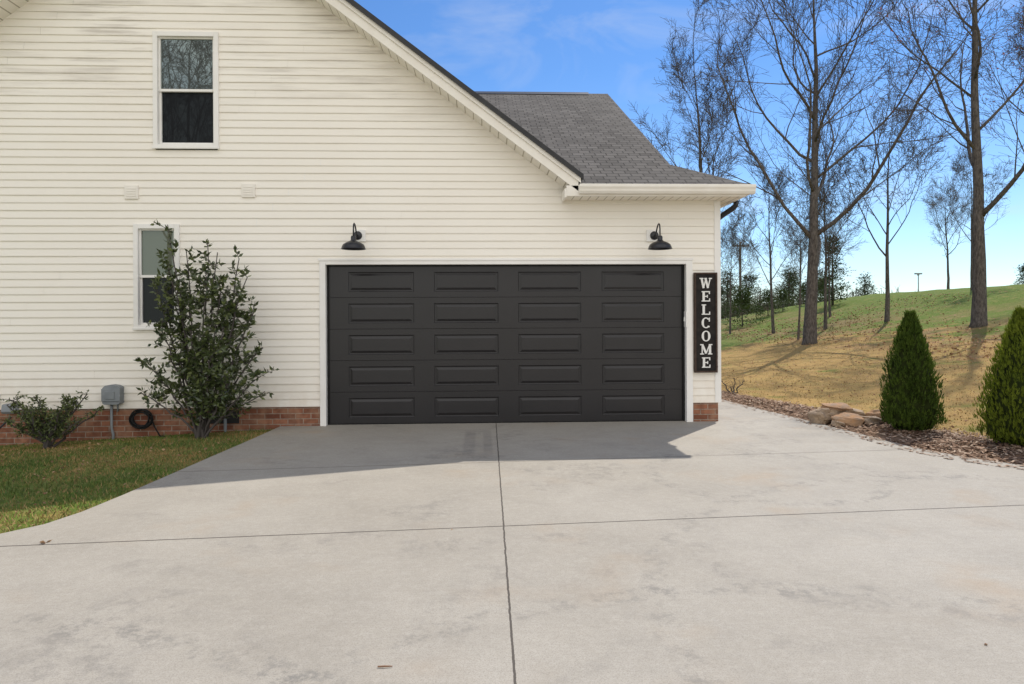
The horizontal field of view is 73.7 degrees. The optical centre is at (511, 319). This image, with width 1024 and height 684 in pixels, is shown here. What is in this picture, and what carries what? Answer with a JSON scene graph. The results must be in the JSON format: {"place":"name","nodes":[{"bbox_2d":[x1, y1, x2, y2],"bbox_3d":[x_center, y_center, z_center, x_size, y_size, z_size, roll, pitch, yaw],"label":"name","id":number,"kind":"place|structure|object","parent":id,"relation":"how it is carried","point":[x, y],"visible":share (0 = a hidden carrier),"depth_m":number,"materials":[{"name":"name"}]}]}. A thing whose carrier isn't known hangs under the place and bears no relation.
{"place":"outdoors","nodes":[
{"label":"outdoors","id":0,"kind":"place"},
{"bbox_2d":[0,399,1023,683],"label":"driveway","id":1,"kind":"structure","parent":0,"point":[736,543],"depth_m":3.97,"materials":[{"name":"concrete"}]},
{"bbox_2d":[0,284,1023,532],"bbox_3d":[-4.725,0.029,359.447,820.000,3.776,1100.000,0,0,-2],"label":"ground","id":2,"kind":"structure","parent":0,"point":[1004,308],"depth_m":18.26,"materials":[{"name":"plant"}]},
{"bbox_2d":[0,389,104,448],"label":"azalea shrub","id":3,"kind":"object","parent":2,"relation":"on","point":[44,431],"visible":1,"depth_m":8.52,"materials":[{"name":"green plant"}]},
{"bbox_2d":[0,427,273,533],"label":"lawn grass","id":4,"kind":"structure","parent":2,"relation":"on","point":[33,461],"depth_m":7.03,"materials":[{"name":"green plant"}]},
{"bbox_2d":[134,219,278,438],"bbox_3d":[-3.826,0.121,8.622,1.869,2.804,0.904,0,0,-2],"label":"evergreen shrub","id":5,"kind":"object","parent":2,"relation":"on","point":[201,397],"visible":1,"depth_m":8.57,"materials":[{"name":"green plant"}]},
{"bbox_2d":[0,0,755,445],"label":"house","id":6,"kind":"structure","parent":2,"relation":"on","point":[426,240],"depth_m":9.21,"materials":[{"name":"plastic"}]},
{"bbox_2d":[129,409,164,436],"bbox_3d":[-4.812,1.374,9.063,0.541,0.386,0.078,0,0,1],"label":"garden hose","id":7,"kind":"object","parent":6,"relation":"hanging from","point":[133,423],"visible":0.98,"depth_m":9.05,"materials":[{"name":"black rubber"}]},
{"bbox_2d":[132,224,179,329],"bbox_3d":[-4.743,-0.571,9.142,0.616,1.412,0.115,0,0,-2],"label":"window","id":8,"kind":"structure","parent":6,"relation":"in","point":[146,237],"depth_m":9.15,"materials":[{"name":"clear glass"}]},
{"bbox_2d":[152,31,218,149],"bbox_3d":[-4.361,-3.066,9.159,0.876,1.567,0.115,0,0,-2],"label":"window","id":9,"kind":"structure","parent":6,"relation":"in","point":[185,63],"depth_m":9.18,"materials":[{"name":"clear glass"}]},
{"bbox_2d":[327,264,687,424],"bbox_3d":[-0.052,0.332,9.353,4.937,2.185,0.145,0,0,-2],"label":"garage door","id":10,"kind":"structure","parent":6,"relation":"in","point":[407,344],"depth_m":9.40,"materials":[{"name":"grey paint"}]},
{"bbox_2d":[693,272,717,372],"bbox_3d":[2.666,0.038,9.398,0.320,1.375,0.047,0,0,-2],"label":"welcome sign","id":11,"kind":"object","parent":6,"relation":"attached to","point":[705,324],"visible":1,"depth_m":9.38,"materials":[{"name":"black wood"}]},
{"bbox_2d":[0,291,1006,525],"bbox_3d":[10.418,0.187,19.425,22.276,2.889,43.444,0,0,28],"label":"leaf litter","id":12,"kind":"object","parent":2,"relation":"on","point":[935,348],"visible":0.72,"depth_m":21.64,"materials":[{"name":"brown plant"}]},
{"bbox_2d":[627,0,762,209],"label":"tree","id":13,"kind":"object","parent":2,"relation":"on","point":[676,68],"visible":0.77,"depth_m":27.89,"materials":[{"name":"brown plant"}]},
{"bbox_2d":[721,285,733,315],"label":"pine tree","id":14,"kind":"object","parent":2,"relation":"on","point":[724,307],"visible":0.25,"depth_m":75.94,"materials":[{"name":"green plant"}]},
{"bbox_2d":[721,240,736,284],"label":"tree","id":15,"kind":"object","parent":2,"relation":"on","point":[727,254],"visible":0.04,"depth_m":44.66,"materials":[{"name":"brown plant"}]},
{"bbox_2d":[721,268,745,317],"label":"pine tree","id":16,"kind":"object","parent":2,"relation":"on","point":[728,291],"visible":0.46,"depth_m":76.24,"materials":[{"name":"green plant"}]},
{"bbox_2d":[732,243,747,315],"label":"utility pole","id":17,"kind":"object","parent":2,"relation":"on","point":[740,271],"visible":0.16,"depth_m":69.88,"materials":[{"name":"wood"}]},
{"bbox_2d":[721,282,769,327],"bbox_3d":[13.454,-0.749,40.057,2.882,2.969,3.240,0,0,-34],"label":"evergreen shrub","id":18,"kind":"object","parent":2,"relation":"on","point":[744,299],"visible":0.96,"depth_m":39.84,"materials":[{"name":"green plant"}]},
{"bbox_2d":[721,197,771,333],"bbox_3d":[11.666,-2.968,36.040,3.868,7.671,3.311,0,0,18],"label":"tree","id":19,"kind":"object","parent":2,"relation":"on","point":[727,238],"visible":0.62,"depth_m":35.94,"materials":[{"name":"brown plant"}]},
{"bbox_2d":[721,210,772,316],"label":"tree","id":20,"kind":"object","parent":2,"relation":"on","point":[735,239],"visible":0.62,"depth_m":50.98,"materials":[{"name":"brown plant"}]},
{"bbox_2d":[726,274,769,315],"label":"pine tree","id":21,"kind":"object","parent":2,"relation":"on","point":[750,278],"visible":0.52,"depth_m":80.38,"materials":[{"name":"green plant"}]},
{"bbox_2d":[751,289,785,317],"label":"evergreen shrub","id":22,"kind":"object","parent":2,"relation":"on","point":[764,293],"visible":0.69,"depth_m":43.02,"materials":[{"name":"green plant"}]},
{"bbox_2d":[720,126,840,333],"bbox_3d":[11.867,-4.311,32.141,4.415,10.228,5.157,0,0,-22],"label":"tree","id":23,"kind":"object","parent":2,"relation":"on","point":[777,183],"visible":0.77,"depth_m":32.02,"materials":[{"name":"brown plant"}]},
{"bbox_2d":[767,289,794,312],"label":"evergreen shrub","id":24,"kind":"object","parent":2,"relation":"on","point":[783,296],"visible":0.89,"depth_m":44.02,"materials":[{"name":"green plant"}]},
{"bbox_2d":[770,271,805,309],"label":"pine tree","id":25,"kind":"object","parent":2,"relation":"on","point":[792,288],"visible":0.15,"depth_m":84.68,"materials":[{"name":"green plant"}]},
{"bbox_2d":[772,262,805,306],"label":"pine tree","id":26,"kind":"object","parent":2,"relation":"on","point":[789,279],"visible":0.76,"depth_m":76.56,"materials":[{"name":"green plant"}]},
{"bbox_2d":[777,207,808,304],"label":"tree","id":27,"kind":"object","parent":2,"relation":"on","point":[788,249],"visible":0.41,"depth_m":53.50,"materials":[{"name":"brown plant"}]},
{"bbox_2d":[759,181,844,339],"bbox_3d":[11.616,-2.266,27.106,2.737,6.341,3.197,0,0,-3],"label":"tree","id":28,"kind":"object","parent":2,"relation":"on","point":[790,229],"visible":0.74,"depth_m":27.19,"materials":[{"name":"brown plant"}]},
{"bbox_2d":[792,279,820,306],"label":"evergreen shrub","id":29,"kind":"object","parent":2,"relation":"on","point":[803,289],"visible":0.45,"depth_m":45.16,"materials":[{"name":"green plant"}]},
{"bbox_2d":[721,283,898,319],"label":"distant woods","id":30,"kind":"object","parent":2,"relation":"on","point":[774,301],"visible":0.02,"depth_m":104.32,"materials":[{"name":"green plant"}]},
{"bbox_2d":[818,282,827,301],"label":"evergreen shrub","id":31,"kind":"object","parent":2,"relation":"on","point":[821,286],"visible":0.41,"depth_m":47.11,"materials":[{"name":"green plant"}]},
{"bbox_2d":[772,95,892,329],"bbox_3d":[13.551,-4.543,29.675,5.157,10.228,4.415,0,0,-1],"label":"tree","id":32,"kind":"object","parent":2,"relation":"on","point":[807,187],"visible":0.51,"depth_m":29.49,"materials":[{"name":"brown plant"}]},
{"bbox_2d":[817,235,856,305],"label":"cedar tree","id":33,"kind":"object","parent":2,"relation":"on","point":[832,286],"visible":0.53,"depth_m":40.05,"materials":[{"name":"green plant"}]},
{"bbox_2d":[807,169,867,316],"bbox_3d":[16.270,-3.948,34.504,3.038,7.797,3.894,0,0,32],"label":"tree","id":34,"kind":"object","parent":2,"relation":"on","point":[829,296],"visible":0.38,"depth_m":34.51,"materials":[{"name":"brown plant"}]},
{"bbox_2d":[670,0,1023,344],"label":"tree","id":35,"kind":"object","parent":2,"relation":"on","point":[810,312],"visible":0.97,"depth_m":24.89,"materials":[{"name":"brown plant"}]},
{"bbox_2d":[847,272,881,296],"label":"pine tree","id":36,"kind":"object","parent":2,"relation":"on","point":[865,287],"visible":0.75,"depth_m":81.03,"materials":[{"name":"green plant"}]},
{"bbox_2d":[721,389,1023,468],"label":"mulch bed","id":37,"kind":"object","parent":2,"relation":"on","point":[851,429],"visible":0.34,"depth_m":8.09,"materials":[{"name":"brown wood"}]},
{"bbox_2d":[721,374,744,393],"bbox_3d":[4.176,1.239,12.852,0.473,0.426,0.436,0,0,-2],"label":"dry plant","id":38,"kind":"object","parent":37,"relation":"on","point":[733,386],"visible":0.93,"depth_m":12.91,"materials":[{"name":"brown plant"}]},
{"bbox_2d":[807,408,831,424],"bbox_3d":[4.184,1.315,9.305,0.298,0.218,0.289,-5,-3,-23],"label":"rock","id":39,"kind":"object","parent":37,"relation":"on","point":[820,415],"visible":0.92,"depth_m":9.21,"materials":[{"name":"stone"}]},
{"bbox_2d":[827,410,842,415],"bbox_3d":[4.349,1.265,9.367,0.406,0.101,0.273,-7,0,-24],"label":"rock","id":40,"kind":"object","parent":39,"relation":"on","point":[833,412],"visible":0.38,"depth_m":9.25,"materials":[{"name":"stone"}]},
{"bbox_2d":[821,402,852,410],"bbox_3d":[4.453,1.192,9.361,0.419,0.076,0.288,1,7,-4],"label":"rock","id":41,"kind":"object","parent":40,"relation":"on","point":[840,406],"visible":0.95,"depth_m":9.27,"materials":[{"name":"stone"}]},
{"bbox_2d":[830,421,844,427],"bbox_3d":[4.308,1.378,9.020,0.202,0.088,0.154,4,2,-22],"label":"rock","id":42,"kind":"object","parent":37,"relation":"on","point":[838,424],"visible":0.93,"depth_m":8.96,"materials":[{"name":"stone"}]},
{"bbox_2d":[831,412,863,425],"bbox_3d":[4.472,1.337,9.102,0.402,0.159,0.291,4,10,28],"label":"rock","id":43,"kind":"object","parent":37,"relation":"on","point":[851,419],"visible":0.86,"depth_m":9.01,"materials":[{"name":"stone"}]},
{"bbox_2d":[843,408,864,415],"bbox_3d":[4.676,1.274,9.366,0.369,0.119,0.293,10,-2,-22],"label":"rock","id":44,"kind":"object","parent":37,"relation":"on","point":[859,412],"visible":0.48,"depth_m":9.25,"materials":[{"name":"stone"}]},
{"bbox_2d":[861,416,883,424],"bbox_3d":[4.762,1.347,9.086,0.319,0.133,0.277,3,-4,-19],"label":"rock","id":45,"kind":"object","parent":37,"relation":"on","point":[873,420],"visible":0.66,"depth_m":8.97,"materials":[{"name":"stone"}]},
{"bbox_2d":[865,410,885,421],"bbox_3d":[4.954,1.318,9.245,0.250,0.196,0.257,10,-12,-30],"label":"rock","id":46,"kind":"object","parent":37,"relation":"on","point":[876,413],"visible":0.34,"depth_m":9.19,"materials":[{"name":"stone"}]},
{"bbox_2d":[879,309,947,431],"bbox_3d":[5.004,0.675,8.613,0.784,1.638,0.771,0,0,-2],"label":"arborvitae","id":47,"kind":"object","parent":37,"relation":"on","point":[910,400],"visible":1,"depth_m":8.43,"materials":[{"name":"green plant"}]},
{"bbox_2d":[968,305,1023,445],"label":"arborvitae","id":48,"kind":"object","parent":37,"relation":"on","point":[1002,415],"visible":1,"depth_m":7.48,"materials":[{"name":"green plant"}]},
{"bbox_2d":[721,286,1023,435],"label":"dormant grass","id":49,"kind":"structure","parent":2,"relation":"on","point":[871,375],"depth_m":15.41,"materials":[{"name":"beige plant"}]},
{"bbox_2d":[809,58,956,321],"bbox_3d":[15.193,-5.340,27.770,4.341,11.138,5.563,0,0,-34],"label":"tree","id":50,"kind":"object","parent":2,"relation":"on","point":[887,291],"visible":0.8,"depth_m":27.96,"materials":[{"name":"brown plant"}]},
{"bbox_2d":[834,0,1023,327],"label":"tree","id":51,"kind":"object","parent":2,"relation":"on","point":[978,319],"visible":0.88,"depth_m":21.91,"materials":[{"name":"brown plant"}]},
{"bbox_2d":[920,164,985,288],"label":"tree","id":52,"kind":"object","parent":2,"relation":"on","point":[937,225],"visible":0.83,"depth_m":44.56,"materials":[{"name":"brown plant"}]},
{"bbox_2d":[927,124,1020,289],"bbox_3d":[22.497,-5.512,33.495,4.172,8.354,3.256,0,0,41],"label":"tree","id":53,"kind":"object","parent":2,"relation":"on","point":[958,165],"visible":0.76,"depth_m":33.22,"materials":[{"name":"brown plant"}]},
{"bbox_2d":[939,0,1023,165],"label":"tree","id":54,"kind":"object","parent":2,"relation":"on","point":[1020,51],"visible":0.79,"depth_m":27.45,"materials":[{"name":"brown plant"}]},
{"bbox_2d":[1013,263,1023,284],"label":"pine tree","id":55,"kind":"object","parent":2,"relation":"on","point":[1021,268],"visible":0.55,"depth_m":60.43,"materials":[{"name":"green plant"}]},
{"bbox_2d":[256,0,1023,304],"label":"sky","id":56,"kind":"structure","parent":0,"point":[613,48],"materials":[{"name":"blue"}]}
]}

